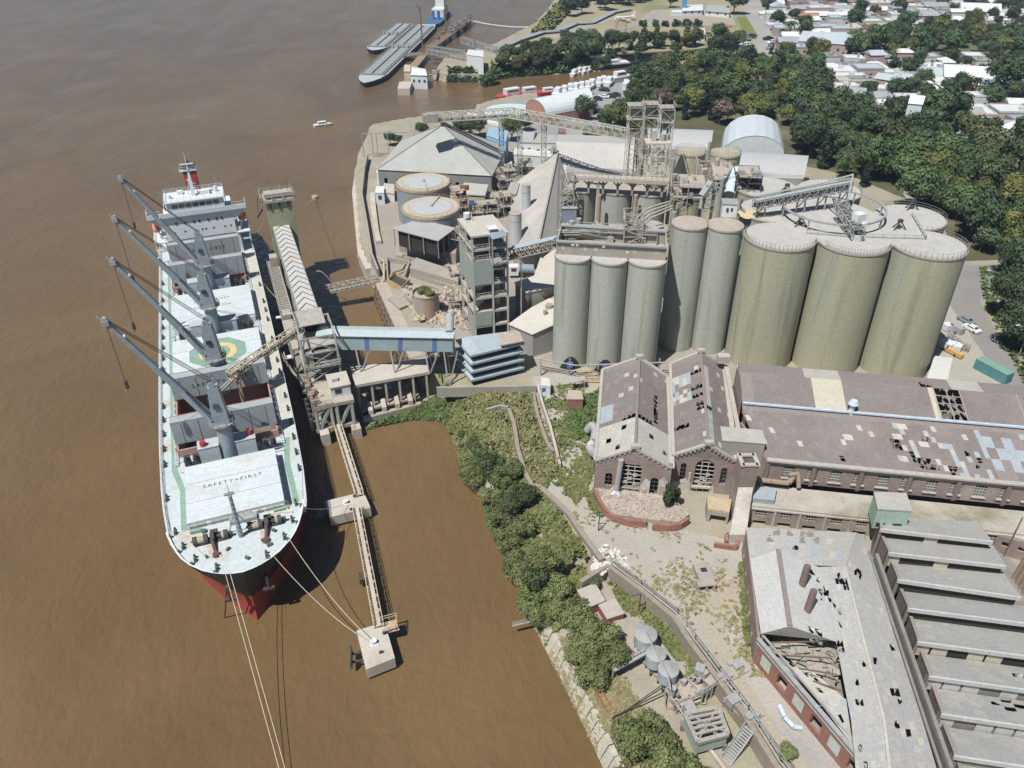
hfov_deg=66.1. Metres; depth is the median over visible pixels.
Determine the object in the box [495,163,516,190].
pipe rack
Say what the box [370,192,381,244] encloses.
tank bund wall
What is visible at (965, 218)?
broadleaf tree
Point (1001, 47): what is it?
broadleaf tree
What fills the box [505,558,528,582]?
bank tree
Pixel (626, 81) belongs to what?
quay kiosk
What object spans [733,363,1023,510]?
long brick hall
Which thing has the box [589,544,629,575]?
white rubble
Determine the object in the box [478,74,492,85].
broadleaf tree
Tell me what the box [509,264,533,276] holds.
white tank truck
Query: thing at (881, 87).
town house
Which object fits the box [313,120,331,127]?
yacht
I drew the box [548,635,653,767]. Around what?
terrace grass
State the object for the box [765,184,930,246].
roof infill slab
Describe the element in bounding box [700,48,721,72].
broadleaf tree
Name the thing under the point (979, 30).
broadleaf tree
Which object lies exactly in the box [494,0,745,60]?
grass field
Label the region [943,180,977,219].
broadleaf tree
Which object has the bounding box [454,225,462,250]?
pipe rack
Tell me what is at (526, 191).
steel silo
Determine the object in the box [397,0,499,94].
tanker dock
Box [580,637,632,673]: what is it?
bank tree
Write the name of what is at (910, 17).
broadleaf tree
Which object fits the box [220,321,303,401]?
ship loader arm
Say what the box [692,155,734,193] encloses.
sorting deck
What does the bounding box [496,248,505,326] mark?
brown shaft
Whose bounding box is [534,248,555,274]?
dusty shed
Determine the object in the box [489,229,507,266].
tower annex
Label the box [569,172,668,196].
silo top gallery
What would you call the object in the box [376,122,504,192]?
pyramid barn
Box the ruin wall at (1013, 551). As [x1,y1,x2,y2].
[993,535,1023,559]
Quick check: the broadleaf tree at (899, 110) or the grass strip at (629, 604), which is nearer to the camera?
the grass strip at (629, 604)
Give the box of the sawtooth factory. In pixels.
[870,518,1023,767]
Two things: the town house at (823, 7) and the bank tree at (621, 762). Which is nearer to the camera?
the bank tree at (621, 762)
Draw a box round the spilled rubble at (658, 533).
[648,522,683,541]
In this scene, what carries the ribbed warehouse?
on the plant yard at (388, 216)
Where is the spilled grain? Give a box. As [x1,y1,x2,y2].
[737,209,768,218]
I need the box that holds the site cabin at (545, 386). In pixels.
[541,377,550,395]
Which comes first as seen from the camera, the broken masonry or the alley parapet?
the alley parapet
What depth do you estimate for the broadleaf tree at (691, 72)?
383.27 m
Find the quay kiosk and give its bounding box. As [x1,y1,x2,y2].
[622,79,630,90]
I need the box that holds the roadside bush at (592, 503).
[584,487,603,516]
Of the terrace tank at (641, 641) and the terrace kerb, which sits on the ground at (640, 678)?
the terrace kerb
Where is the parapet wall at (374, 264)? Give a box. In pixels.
[361,154,379,276]
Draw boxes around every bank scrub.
[459,458,543,634]
[513,485,588,645]
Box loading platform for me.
[302,371,362,445]
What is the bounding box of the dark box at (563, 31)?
[560,29,568,36]
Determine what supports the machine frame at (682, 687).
on the ground at (640, 678)
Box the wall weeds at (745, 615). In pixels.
[737,561,760,647]
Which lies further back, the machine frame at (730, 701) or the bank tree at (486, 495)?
the bank tree at (486, 495)
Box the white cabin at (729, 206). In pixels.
[720,198,738,217]
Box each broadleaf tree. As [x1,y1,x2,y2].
[383,131,394,145]
[393,134,402,141]
[415,122,429,131]
[452,116,466,131]
[460,119,479,132]
[474,119,487,136]
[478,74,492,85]
[485,67,497,84]
[495,52,510,65]
[499,43,516,62]
[500,118,520,140]
[519,113,533,130]
[538,47,556,62]
[557,35,573,52]
[564,31,580,38]
[568,37,587,63]
[574,93,597,119]
[575,28,588,36]
[582,125,601,135]
[585,28,600,40]
[586,38,602,54]
[596,110,615,125]
[599,104,624,123]
[604,29,620,48]
[608,123,623,135]
[610,97,631,123]
[621,111,639,124]
[623,88,637,98]
[626,61,652,80]
[626,78,639,89]
[628,88,647,107]
[636,72,663,92]
[643,85,660,96]
[644,95,659,108]
[650,56,670,76]
[650,88,674,103]
[651,52,671,60]
[658,75,667,85]
[660,68,682,81]
[662,84,673,92]
[663,79,678,89]
[664,51,681,62]
[668,92,683,110]
[675,64,688,73]
[677,82,701,109]
[683,31,697,46]
[683,60,698,71]
[683,69,698,78]
[683,86,705,115]
[684,73,699,84]
[686,53,700,68]
[696,51,717,72]
[699,72,709,82]
[699,75,724,105]
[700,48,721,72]
[705,34,724,48]
[709,85,744,102]
[710,65,727,73]
[711,22,729,35]
[711,98,735,124]
[715,55,732,68]
[715,71,742,88]
[725,0,749,13]
[727,59,749,71]
[727,106,738,120]
[729,55,742,62]
[732,61,760,83]
[733,29,746,47]
[736,90,755,110]
[737,43,758,59]
[740,79,764,93]
[744,98,771,115]
[753,52,768,60]
[753,61,775,78]
[753,90,777,113]
[754,56,767,65]
[760,80,771,92]
[761,78,773,89]
[761,92,777,114]
[762,70,780,83]
[766,54,781,69]
[771,47,794,61]
[771,89,783,99]
[776,78,789,88]
[778,88,787,99]
[779,41,795,49]
[779,67,790,78]
[779,103,796,124]
[784,69,817,89]
[785,52,806,64]
[785,86,813,104]
[786,65,811,74]
[787,68,818,91]
[788,122,806,150]
[789,111,810,143]
[791,60,817,72]
[792,98,816,110]
[792,105,818,118]
[793,117,827,158]
[807,50,826,70]
[807,110,829,123]
[809,86,830,98]
[811,117,829,144]
[813,37,831,51]
[814,65,835,81]
[814,77,833,93]
[814,93,827,99]
[815,97,836,108]
[818,104,836,119]
[819,128,843,141]
[820,133,848,162]
[826,117,846,125]
[828,84,857,107]
[831,122,851,133]
[834,102,860,122]
[835,99,861,122]
[835,146,857,159]
[835,151,858,175]
[842,129,860,148]
[844,35,861,53]
[847,6,866,23]
[848,28,863,51]
[848,109,870,131]
[854,90,876,106]
[854,137,867,164]
[855,34,872,54]
[855,148,866,171]
[857,101,889,130]
[858,131,873,139]
[858,133,895,179]
[859,80,878,93]
[862,108,896,136]
[863,23,888,49]
[878,153,898,180]
[879,29,900,42]
[880,95,907,119]
[882,117,914,140]
[885,20,903,33]
[885,42,902,50]
[886,34,902,53]
[886,76,915,92]
[887,150,926,175]
[890,94,909,121]
[891,135,935,157]
[895,165,943,205]
[896,10,921,25]
[899,56,924,71]
[901,124,934,141]
[902,21,912,33]
[903,36,920,49]
[904,109,937,132]
[909,75,921,92]
[911,24,935,48]
[912,47,928,59]
[913,68,935,80]
[914,20,934,28]
[915,83,938,94]
[917,80,935,87]
[918,146,955,169]
[920,88,957,111]
[921,104,947,128]
[922,37,940,52]
[929,182,951,210]
[931,16,949,30]
[931,120,957,133]
[932,26,948,50]
[933,130,969,148]
[933,161,962,176]
[934,168,969,186]
[936,154,980,180]
[940,28,965,48]
[940,76,970,91]
[941,87,974,122]
[942,193,959,216]
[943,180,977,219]
[946,140,981,157]
[948,20,968,29]
[949,36,970,48]
[953,109,988,139]
[954,71,974,84]
[955,155,976,171]
[955,176,972,184]
[956,55,972,63]
[957,207,970,229]
[958,187,1007,238]
[963,152,982,177]
[965,18,985,39]
[970,170,979,182]
[971,22,987,37]
[971,147,1014,178]
[971,215,1007,244]
[972,124,1015,145]
[972,176,997,189]
[972,226,1003,251]
[976,39,994,51]
[976,138,1005,152]
[977,83,1005,101]
[977,184,996,191]
[981,116,1004,129]
[982,188,1004,200]
[985,52,1023,85]
[986,29,1007,40]
[987,41,1009,53]
[990,265,1023,304]
[992,169,1023,187]
[993,35,1014,49]
[993,195,1013,209]
[994,150,1016,184]
[995,241,1016,271]
[995,297,1023,351]
[998,172,1023,205]
[1000,27,1016,36]
[1000,206,1022,232]
[1000,226,1022,243]
[1001,206,1012,229]
[1002,89,1009,96]
[1002,136,1023,169]
[1004,22,1018,28]
[1007,231,1023,271]
[1008,79,1023,96]
[1008,123,1022,138]
[1010,52,1023,97]
[1012,27,1023,44]
[1012,36,1023,50]
[1012,194,1023,217]
[1012,219,1023,230]
[1014,21,1023,29]
[1014,116,1023,138]
[1018,161,1023,172]
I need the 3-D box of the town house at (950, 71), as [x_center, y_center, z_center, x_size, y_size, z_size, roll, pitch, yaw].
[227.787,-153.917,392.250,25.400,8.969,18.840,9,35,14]
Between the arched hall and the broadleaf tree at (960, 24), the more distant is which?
the broadleaf tree at (960, 24)
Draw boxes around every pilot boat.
[495,86,526,98]
[522,85,541,92]
[537,86,553,95]
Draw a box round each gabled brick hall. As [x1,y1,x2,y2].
[593,354,674,495]
[669,348,736,494]
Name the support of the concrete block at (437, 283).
on the plant yard at (388, 216)
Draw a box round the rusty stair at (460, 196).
[448,184,468,217]
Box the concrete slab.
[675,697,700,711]
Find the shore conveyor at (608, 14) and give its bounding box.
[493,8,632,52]
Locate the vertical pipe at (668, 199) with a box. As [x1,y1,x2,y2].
[665,158,675,223]
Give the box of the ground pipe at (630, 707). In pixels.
[612,685,663,719]
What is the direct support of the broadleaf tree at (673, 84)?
on the grove floor
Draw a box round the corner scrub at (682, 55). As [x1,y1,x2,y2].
[678,48,738,59]
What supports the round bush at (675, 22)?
on the grass field
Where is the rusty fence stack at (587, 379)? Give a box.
[575,370,598,383]
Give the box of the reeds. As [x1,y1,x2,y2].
[365,382,451,429]
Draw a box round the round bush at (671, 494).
[662,483,680,506]
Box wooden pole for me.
[1003,517,1022,555]
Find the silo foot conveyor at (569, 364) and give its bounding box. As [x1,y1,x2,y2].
[536,358,669,375]
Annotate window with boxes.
[469,200,475,204]
[760,654,770,673]
[780,467,793,479]
[792,693,803,712]
[803,470,816,481]
[827,471,840,484]
[827,735,840,755]
[850,475,864,486]
[874,477,887,489]
[898,478,912,491]
[922,481,937,493]
[946,483,960,496]
[970,486,986,498]
[995,488,1010,501]
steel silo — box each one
[509,210,521,252]
[521,183,530,210]
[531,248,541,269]
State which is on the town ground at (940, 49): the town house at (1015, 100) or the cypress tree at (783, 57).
the town house at (1015, 100)
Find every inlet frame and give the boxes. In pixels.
[781,183,790,192]
[794,216,806,226]
[892,219,905,230]
[905,199,918,210]
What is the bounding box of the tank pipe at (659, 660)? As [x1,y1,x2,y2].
[644,630,671,689]
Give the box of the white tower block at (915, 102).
[905,95,924,115]
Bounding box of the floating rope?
[473,21,528,27]
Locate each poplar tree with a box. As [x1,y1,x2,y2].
[629,32,634,49]
[634,41,640,63]
[639,26,647,43]
[652,22,659,47]
[683,19,690,45]
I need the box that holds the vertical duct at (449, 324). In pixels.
[445,309,458,356]
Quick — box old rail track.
[593,685,617,720]
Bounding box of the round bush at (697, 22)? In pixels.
[692,18,702,26]
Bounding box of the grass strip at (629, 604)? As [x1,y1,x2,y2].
[607,580,701,679]
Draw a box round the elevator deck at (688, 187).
[667,173,704,208]
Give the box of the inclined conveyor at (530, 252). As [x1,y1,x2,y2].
[504,235,557,313]
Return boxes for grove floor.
[613,62,1023,260]
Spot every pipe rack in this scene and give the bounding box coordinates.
[398,285,413,303]
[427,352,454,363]
[445,263,463,284]
[445,291,464,309]
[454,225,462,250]
[460,205,484,217]
[472,199,499,215]
[487,190,499,204]
[493,190,511,217]
[494,168,500,187]
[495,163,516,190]
[512,157,531,172]
[550,145,557,153]
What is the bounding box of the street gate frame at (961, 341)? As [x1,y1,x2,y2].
[947,331,970,352]
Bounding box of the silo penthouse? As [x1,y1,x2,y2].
[556,223,666,260]
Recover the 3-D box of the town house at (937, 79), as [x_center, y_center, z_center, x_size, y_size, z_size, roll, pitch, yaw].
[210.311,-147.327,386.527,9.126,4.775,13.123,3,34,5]
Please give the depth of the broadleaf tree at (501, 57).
431.88 m
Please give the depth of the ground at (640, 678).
181.20 m
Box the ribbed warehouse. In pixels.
[556,134,635,197]
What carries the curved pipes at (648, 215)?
attached to the elevator deck at (688, 187)
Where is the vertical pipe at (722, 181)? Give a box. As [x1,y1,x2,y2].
[715,178,724,217]
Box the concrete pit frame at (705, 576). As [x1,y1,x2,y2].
[692,562,716,591]
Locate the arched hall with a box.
[721,114,783,153]
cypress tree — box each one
[669,58,677,70]
[676,73,685,103]
[681,96,689,119]
[699,80,710,110]
[707,56,716,72]
[708,84,720,120]
[715,67,722,75]
[746,47,754,60]
[746,53,755,67]
[776,53,785,73]
[779,93,786,112]
[797,103,806,114]
[816,124,837,168]
[819,67,828,77]
[837,111,844,120]
[859,161,872,186]
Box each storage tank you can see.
[395,170,449,223]
[401,193,459,239]
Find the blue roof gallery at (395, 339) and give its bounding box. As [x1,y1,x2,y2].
[315,326,457,383]
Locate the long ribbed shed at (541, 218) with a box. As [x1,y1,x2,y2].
[510,151,567,266]
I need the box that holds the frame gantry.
[361,132,407,156]
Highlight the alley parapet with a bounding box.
[868,551,953,767]
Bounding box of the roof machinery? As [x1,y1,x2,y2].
[557,217,657,244]
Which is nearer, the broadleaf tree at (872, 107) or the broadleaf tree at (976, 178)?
the broadleaf tree at (976, 178)
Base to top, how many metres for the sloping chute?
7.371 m
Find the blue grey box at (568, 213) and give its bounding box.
[561,203,576,223]
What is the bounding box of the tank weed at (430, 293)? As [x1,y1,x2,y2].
[424,290,434,295]
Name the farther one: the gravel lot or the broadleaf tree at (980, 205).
the gravel lot
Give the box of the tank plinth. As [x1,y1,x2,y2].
[613,615,690,679]
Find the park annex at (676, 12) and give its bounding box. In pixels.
[671,10,681,14]
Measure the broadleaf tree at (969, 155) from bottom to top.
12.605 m
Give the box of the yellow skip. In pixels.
[388,273,409,289]
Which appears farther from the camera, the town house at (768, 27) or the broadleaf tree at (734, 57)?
the town house at (768, 27)
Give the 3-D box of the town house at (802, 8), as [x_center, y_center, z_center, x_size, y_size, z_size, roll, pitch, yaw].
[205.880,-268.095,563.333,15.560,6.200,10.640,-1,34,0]
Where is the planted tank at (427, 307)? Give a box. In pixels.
[412,286,439,320]
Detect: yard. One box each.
[372,144,735,377]
[531,367,809,767]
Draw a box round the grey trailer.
[942,322,965,334]
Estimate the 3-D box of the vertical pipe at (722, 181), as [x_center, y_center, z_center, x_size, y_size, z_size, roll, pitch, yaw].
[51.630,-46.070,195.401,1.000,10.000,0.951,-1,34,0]
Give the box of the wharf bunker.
[351,359,428,422]
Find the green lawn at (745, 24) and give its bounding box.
[738,17,756,34]
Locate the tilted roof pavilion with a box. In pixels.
[392,221,455,257]
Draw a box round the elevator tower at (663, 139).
[644,129,670,193]
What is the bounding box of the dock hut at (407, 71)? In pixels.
[404,65,410,79]
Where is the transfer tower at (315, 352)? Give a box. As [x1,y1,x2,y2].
[290,307,341,384]
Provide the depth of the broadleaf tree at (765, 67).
391.54 m
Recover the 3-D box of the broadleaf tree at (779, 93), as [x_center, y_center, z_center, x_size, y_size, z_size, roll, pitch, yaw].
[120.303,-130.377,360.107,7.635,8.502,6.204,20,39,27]
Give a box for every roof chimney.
[799,564,810,587]
[804,588,817,613]
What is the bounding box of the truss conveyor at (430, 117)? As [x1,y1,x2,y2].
[420,107,632,180]
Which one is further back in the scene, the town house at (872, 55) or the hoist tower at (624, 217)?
the town house at (872, 55)
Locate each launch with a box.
[561,85,567,92]
[567,83,573,91]
[569,68,578,76]
[579,81,584,88]
[581,66,587,73]
[584,80,590,89]
[595,76,601,86]
[601,75,605,85]
[613,70,630,82]
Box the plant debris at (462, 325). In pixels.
[409,282,471,333]
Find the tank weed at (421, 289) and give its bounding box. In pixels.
[417,285,427,293]
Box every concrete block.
[388,293,412,309]
[396,240,409,259]
[410,257,458,286]
[424,277,459,291]
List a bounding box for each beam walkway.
[397,288,424,320]
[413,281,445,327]
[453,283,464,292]
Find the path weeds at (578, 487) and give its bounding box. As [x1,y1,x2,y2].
[538,382,596,503]
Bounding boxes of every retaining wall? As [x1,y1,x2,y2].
[534,482,604,562]
[579,563,781,767]
[593,489,645,527]
[652,517,689,531]
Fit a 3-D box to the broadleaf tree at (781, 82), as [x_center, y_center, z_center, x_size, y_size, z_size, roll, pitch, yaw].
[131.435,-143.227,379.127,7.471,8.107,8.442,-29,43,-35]
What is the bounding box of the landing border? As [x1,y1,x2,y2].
[485,104,525,114]
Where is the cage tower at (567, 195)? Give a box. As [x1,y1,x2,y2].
[559,170,574,216]
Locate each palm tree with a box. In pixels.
[552,43,562,61]
[620,47,627,58]
[625,39,632,50]
[705,32,713,43]
[785,20,797,31]
[795,97,810,106]
[808,101,821,110]
[845,135,856,147]
[888,48,899,58]
[971,77,984,90]
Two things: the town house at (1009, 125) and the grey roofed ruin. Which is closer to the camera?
the grey roofed ruin
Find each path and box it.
[550,18,612,39]
[723,614,839,767]
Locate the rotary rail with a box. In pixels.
[781,188,887,234]
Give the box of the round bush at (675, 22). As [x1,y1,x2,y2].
[671,18,680,26]
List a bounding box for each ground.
[352,0,1023,767]
[777,9,1023,97]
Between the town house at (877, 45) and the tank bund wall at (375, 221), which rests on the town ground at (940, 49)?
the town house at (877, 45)
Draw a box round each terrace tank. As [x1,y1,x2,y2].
[634,625,656,650]
[645,645,665,675]
[657,660,678,690]
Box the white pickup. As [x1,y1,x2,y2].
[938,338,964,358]
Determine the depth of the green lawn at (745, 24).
527.81 m
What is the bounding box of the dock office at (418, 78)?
[411,66,427,88]
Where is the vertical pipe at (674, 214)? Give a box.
[663,211,676,296]
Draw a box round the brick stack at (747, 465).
[728,453,760,543]
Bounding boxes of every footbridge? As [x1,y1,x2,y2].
[311,274,378,296]
[427,69,439,76]
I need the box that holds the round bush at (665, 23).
[661,20,668,26]
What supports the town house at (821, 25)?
on the town ground at (940, 49)
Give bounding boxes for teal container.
[973,356,1014,383]
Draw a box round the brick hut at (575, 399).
[567,390,583,408]
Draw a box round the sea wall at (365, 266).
[352,178,370,279]
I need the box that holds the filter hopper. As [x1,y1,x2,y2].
[722,165,740,197]
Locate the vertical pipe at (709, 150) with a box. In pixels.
[705,141,711,181]
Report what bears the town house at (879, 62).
on the town ground at (940, 49)
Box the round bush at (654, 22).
[652,19,658,26]
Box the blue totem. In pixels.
[682,0,686,7]
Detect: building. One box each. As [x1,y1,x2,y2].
[455,330,523,383]
[466,38,483,74]
[486,126,507,162]
[513,148,552,166]
[519,132,537,148]
[532,134,555,153]
[558,128,565,134]
[568,130,582,134]
[927,356,951,379]
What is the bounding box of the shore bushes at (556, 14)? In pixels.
[531,0,569,32]
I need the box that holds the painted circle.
[487,104,525,115]
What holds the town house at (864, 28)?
on the town ground at (940, 49)
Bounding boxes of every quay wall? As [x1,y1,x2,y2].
[373,280,421,378]
[432,70,484,81]
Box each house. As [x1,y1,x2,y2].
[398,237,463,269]
[459,182,487,210]
[682,4,702,15]
[705,4,729,17]
[713,426,765,489]
[758,9,777,18]
[764,11,787,21]
[764,21,782,31]
[769,1,786,10]
[770,19,798,23]
[771,24,801,36]
[775,37,799,47]
[779,31,799,36]
[782,9,794,18]
[786,1,809,8]
[787,4,805,11]
[794,42,808,54]
[797,12,818,16]
[798,31,853,54]
[804,11,828,21]
[806,4,832,11]
[811,27,830,31]
[812,16,820,22]
[813,22,837,28]
[819,61,837,68]
[823,0,839,5]
[823,50,841,62]
[826,14,842,24]
[826,15,847,24]
[826,31,846,33]
[829,10,847,16]
[829,23,858,33]
[830,60,856,65]
[830,65,856,71]
[832,4,854,9]
[832,80,860,86]
[833,8,849,16]
[833,71,868,78]
[834,74,877,84]
[834,85,866,94]
[841,58,861,62]
[842,53,865,62]
[846,22,862,28]
[846,75,875,79]
[848,18,882,24]
[852,63,885,74]
[857,41,881,50]
[860,25,868,31]
[862,5,887,11]
[863,20,889,24]
[864,50,885,62]
[866,14,882,19]
[866,59,889,68]
[867,0,890,5]
[868,492,911,527]
[870,91,909,97]
[871,10,887,17]
[874,72,908,83]
[874,98,887,107]
[875,83,893,91]
[882,17,897,21]
[883,52,893,63]
[884,67,908,73]
[885,59,898,68]
[887,3,902,11]
[887,10,899,17]
[892,92,923,99]
[893,47,913,59]
[893,72,914,88]
[907,2,923,10]
[914,53,939,62]
[915,67,943,75]
[916,10,940,18]
[919,0,935,2]
[921,2,948,8]
[923,62,936,66]
[927,60,942,65]
[932,5,949,13]
[932,76,950,82]
[936,57,956,63]
[936,63,970,66]
[940,64,994,80]
[944,105,985,121]
[946,7,970,17]
[947,106,984,121]
[950,0,964,3]
[952,15,963,19]
[955,131,973,143]
[959,2,1001,15]
[959,52,984,57]
[960,89,991,105]
[963,78,990,90]
[969,55,990,65]
[972,103,997,119]
[978,16,993,24]
[985,16,1010,25]
[988,100,1007,103]
[988,103,1023,119]
[990,77,1023,91]
[1002,8,1023,13]
[1004,114,1023,119]
[1004,120,1015,130]
[1005,98,1023,103]
[1012,14,1023,23]
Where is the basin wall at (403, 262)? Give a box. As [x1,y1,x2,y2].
[377,256,410,282]
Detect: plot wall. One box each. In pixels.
[485,404,508,412]
[507,408,534,487]
[531,392,554,453]
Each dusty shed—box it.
[501,160,511,173]
[508,182,519,209]
[508,296,553,356]
[514,269,554,317]
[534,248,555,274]
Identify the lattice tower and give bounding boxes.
[623,98,645,186]
[636,97,661,185]
[653,101,676,215]
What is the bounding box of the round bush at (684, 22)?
[681,18,691,25]
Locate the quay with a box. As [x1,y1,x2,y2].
[473,82,624,149]
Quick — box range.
[748,471,1023,550]
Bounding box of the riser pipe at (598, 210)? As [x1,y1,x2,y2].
[596,194,601,222]
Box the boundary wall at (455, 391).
[437,385,535,396]
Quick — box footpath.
[898,185,913,204]
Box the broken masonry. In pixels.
[597,488,685,520]
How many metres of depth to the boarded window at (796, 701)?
107.44 m
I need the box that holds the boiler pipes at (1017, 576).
[1011,557,1023,594]
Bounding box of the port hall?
[526,87,593,123]
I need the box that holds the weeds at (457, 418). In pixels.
[445,390,558,487]
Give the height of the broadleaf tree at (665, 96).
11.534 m
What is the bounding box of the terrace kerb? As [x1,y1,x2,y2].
[633,630,725,767]
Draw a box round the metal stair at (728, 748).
[721,721,753,765]
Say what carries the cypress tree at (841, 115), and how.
on the grove floor
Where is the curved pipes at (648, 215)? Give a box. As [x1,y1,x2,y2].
[634,200,672,224]
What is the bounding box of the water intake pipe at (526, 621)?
[512,618,529,626]
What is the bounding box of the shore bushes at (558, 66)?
[490,49,613,77]
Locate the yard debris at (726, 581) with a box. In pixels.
[718,577,741,594]
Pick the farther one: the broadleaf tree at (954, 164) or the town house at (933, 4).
the town house at (933, 4)
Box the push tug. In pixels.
[424,0,450,27]
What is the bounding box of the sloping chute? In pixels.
[699,180,717,211]
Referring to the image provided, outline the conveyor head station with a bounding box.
[733,163,762,192]
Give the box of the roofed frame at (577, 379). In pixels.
[570,376,584,389]
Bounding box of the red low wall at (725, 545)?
[714,532,738,550]
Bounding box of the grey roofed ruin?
[741,527,935,767]
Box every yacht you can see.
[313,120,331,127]
[551,86,561,94]
[570,82,578,89]
[589,78,595,89]
[603,76,613,86]
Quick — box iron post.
[632,594,640,611]
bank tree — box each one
[448,425,455,433]
[457,430,466,437]
[457,461,486,490]
[466,434,477,446]
[468,441,488,458]
[468,455,480,475]
[476,486,502,502]
[477,451,505,483]
[485,502,513,527]
[490,471,512,488]
[493,489,513,513]
[493,528,524,553]
[494,457,524,478]
[502,550,524,571]
[503,546,528,568]
[505,481,537,511]
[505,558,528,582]
[509,512,538,535]
[514,570,529,597]
[516,593,549,621]
[520,561,548,590]
[527,544,561,572]
[529,600,554,628]
[540,572,572,600]
[545,595,576,624]
[562,603,597,632]
[562,628,591,664]
[563,597,589,608]
[573,655,608,690]
[577,615,621,649]
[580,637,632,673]
[588,577,599,586]
[608,712,660,762]
[613,759,632,767]
[638,707,677,749]
[640,760,653,767]
[648,736,700,767]
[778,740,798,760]
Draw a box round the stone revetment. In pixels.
[535,617,624,767]
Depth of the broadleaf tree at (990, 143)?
280.41 m
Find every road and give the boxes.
[600,11,660,35]
[740,1,775,54]
[950,264,1023,385]
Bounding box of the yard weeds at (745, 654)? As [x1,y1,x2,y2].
[572,505,764,677]
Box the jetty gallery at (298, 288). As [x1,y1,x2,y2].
[273,225,318,332]
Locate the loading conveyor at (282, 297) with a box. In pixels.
[266,253,301,387]
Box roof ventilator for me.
[848,399,858,415]
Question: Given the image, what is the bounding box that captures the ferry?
[588,53,637,68]
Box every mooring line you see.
[224,593,226,617]
[225,572,278,767]
[230,573,284,767]
[272,554,371,643]
[289,539,374,642]
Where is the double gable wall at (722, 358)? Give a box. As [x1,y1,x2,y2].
[716,353,749,428]
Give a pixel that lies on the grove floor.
(699, 120)
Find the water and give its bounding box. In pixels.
[0,0,650,767]
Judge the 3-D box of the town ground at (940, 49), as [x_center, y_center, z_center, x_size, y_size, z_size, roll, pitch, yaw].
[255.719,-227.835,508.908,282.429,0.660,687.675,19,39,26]
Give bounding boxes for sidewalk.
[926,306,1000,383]
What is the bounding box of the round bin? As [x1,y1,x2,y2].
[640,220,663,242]
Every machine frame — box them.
[663,675,707,714]
[673,694,712,737]
[687,662,723,705]
[717,659,748,690]
[721,690,763,730]
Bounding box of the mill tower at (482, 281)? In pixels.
[457,212,508,335]
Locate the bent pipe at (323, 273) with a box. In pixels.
[309,271,331,282]
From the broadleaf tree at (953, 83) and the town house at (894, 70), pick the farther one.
the town house at (894, 70)
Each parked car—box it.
[593,96,602,100]
[593,108,603,112]
[598,87,609,91]
[598,94,609,98]
[747,33,756,37]
[762,36,773,39]
[766,44,774,49]
[767,39,775,43]
[956,315,975,323]
[961,323,981,333]
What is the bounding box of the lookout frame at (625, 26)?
[615,17,626,42]
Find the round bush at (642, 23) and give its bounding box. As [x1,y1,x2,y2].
[639,20,647,26]
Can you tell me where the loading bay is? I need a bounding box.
[705,496,730,523]
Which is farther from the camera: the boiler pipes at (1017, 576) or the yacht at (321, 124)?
the yacht at (321, 124)
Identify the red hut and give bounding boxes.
[577,584,605,612]
[598,598,624,623]
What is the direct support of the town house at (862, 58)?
on the town ground at (940, 49)
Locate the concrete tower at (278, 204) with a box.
[257,178,301,271]
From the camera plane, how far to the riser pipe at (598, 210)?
197.43 m
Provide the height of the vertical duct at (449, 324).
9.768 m
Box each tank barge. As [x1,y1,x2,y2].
[358,24,435,86]
[367,23,412,54]
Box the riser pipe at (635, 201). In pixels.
[632,194,637,222]
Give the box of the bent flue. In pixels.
[610,458,623,496]
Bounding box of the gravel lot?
[640,9,735,26]
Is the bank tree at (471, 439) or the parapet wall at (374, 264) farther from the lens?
the parapet wall at (374, 264)
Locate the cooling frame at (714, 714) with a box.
[680,705,729,759]
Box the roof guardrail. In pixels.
[806,212,926,239]
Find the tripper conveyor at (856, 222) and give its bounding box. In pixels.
[826,197,867,242]
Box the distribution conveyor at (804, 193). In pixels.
[752,174,853,217]
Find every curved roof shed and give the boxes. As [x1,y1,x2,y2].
[645,128,712,167]
[739,151,808,185]
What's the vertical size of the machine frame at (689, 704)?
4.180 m
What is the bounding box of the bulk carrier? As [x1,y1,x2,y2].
[96,152,306,620]
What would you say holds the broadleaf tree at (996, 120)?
on the grove floor
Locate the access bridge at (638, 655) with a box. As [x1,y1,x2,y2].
[611,647,646,679]
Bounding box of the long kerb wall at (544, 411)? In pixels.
[536,384,560,468]
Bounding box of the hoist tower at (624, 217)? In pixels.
[622,208,644,243]
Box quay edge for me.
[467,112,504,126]
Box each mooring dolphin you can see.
[316,492,371,526]
[350,613,398,677]
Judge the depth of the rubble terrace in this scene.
141.31 m
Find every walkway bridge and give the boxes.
[334,417,363,495]
[352,505,383,628]
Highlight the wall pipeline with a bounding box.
[609,557,791,767]
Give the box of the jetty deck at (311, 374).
[294,350,335,400]
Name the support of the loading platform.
in the water
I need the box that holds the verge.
[978,262,1023,383]
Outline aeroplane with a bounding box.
[614,11,635,20]
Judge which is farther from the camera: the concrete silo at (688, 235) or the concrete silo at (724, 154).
the concrete silo at (724, 154)
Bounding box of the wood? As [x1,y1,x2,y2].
[511,0,1023,77]
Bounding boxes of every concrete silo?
[552,251,591,369]
[566,182,596,224]
[586,256,627,371]
[599,183,631,223]
[620,257,667,365]
[631,185,666,241]
[658,215,707,351]
[667,143,705,228]
[691,217,743,353]
[700,144,741,220]
[725,222,816,366]
[727,198,775,329]
[729,172,794,219]
[790,241,891,371]
[797,175,862,204]
[850,203,870,210]
[858,226,968,377]
[875,200,947,233]
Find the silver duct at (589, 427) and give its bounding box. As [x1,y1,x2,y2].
[584,422,595,457]
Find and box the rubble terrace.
[595,488,688,523]
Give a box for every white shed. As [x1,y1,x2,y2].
[375,186,384,204]
[384,183,394,201]
[932,81,942,90]

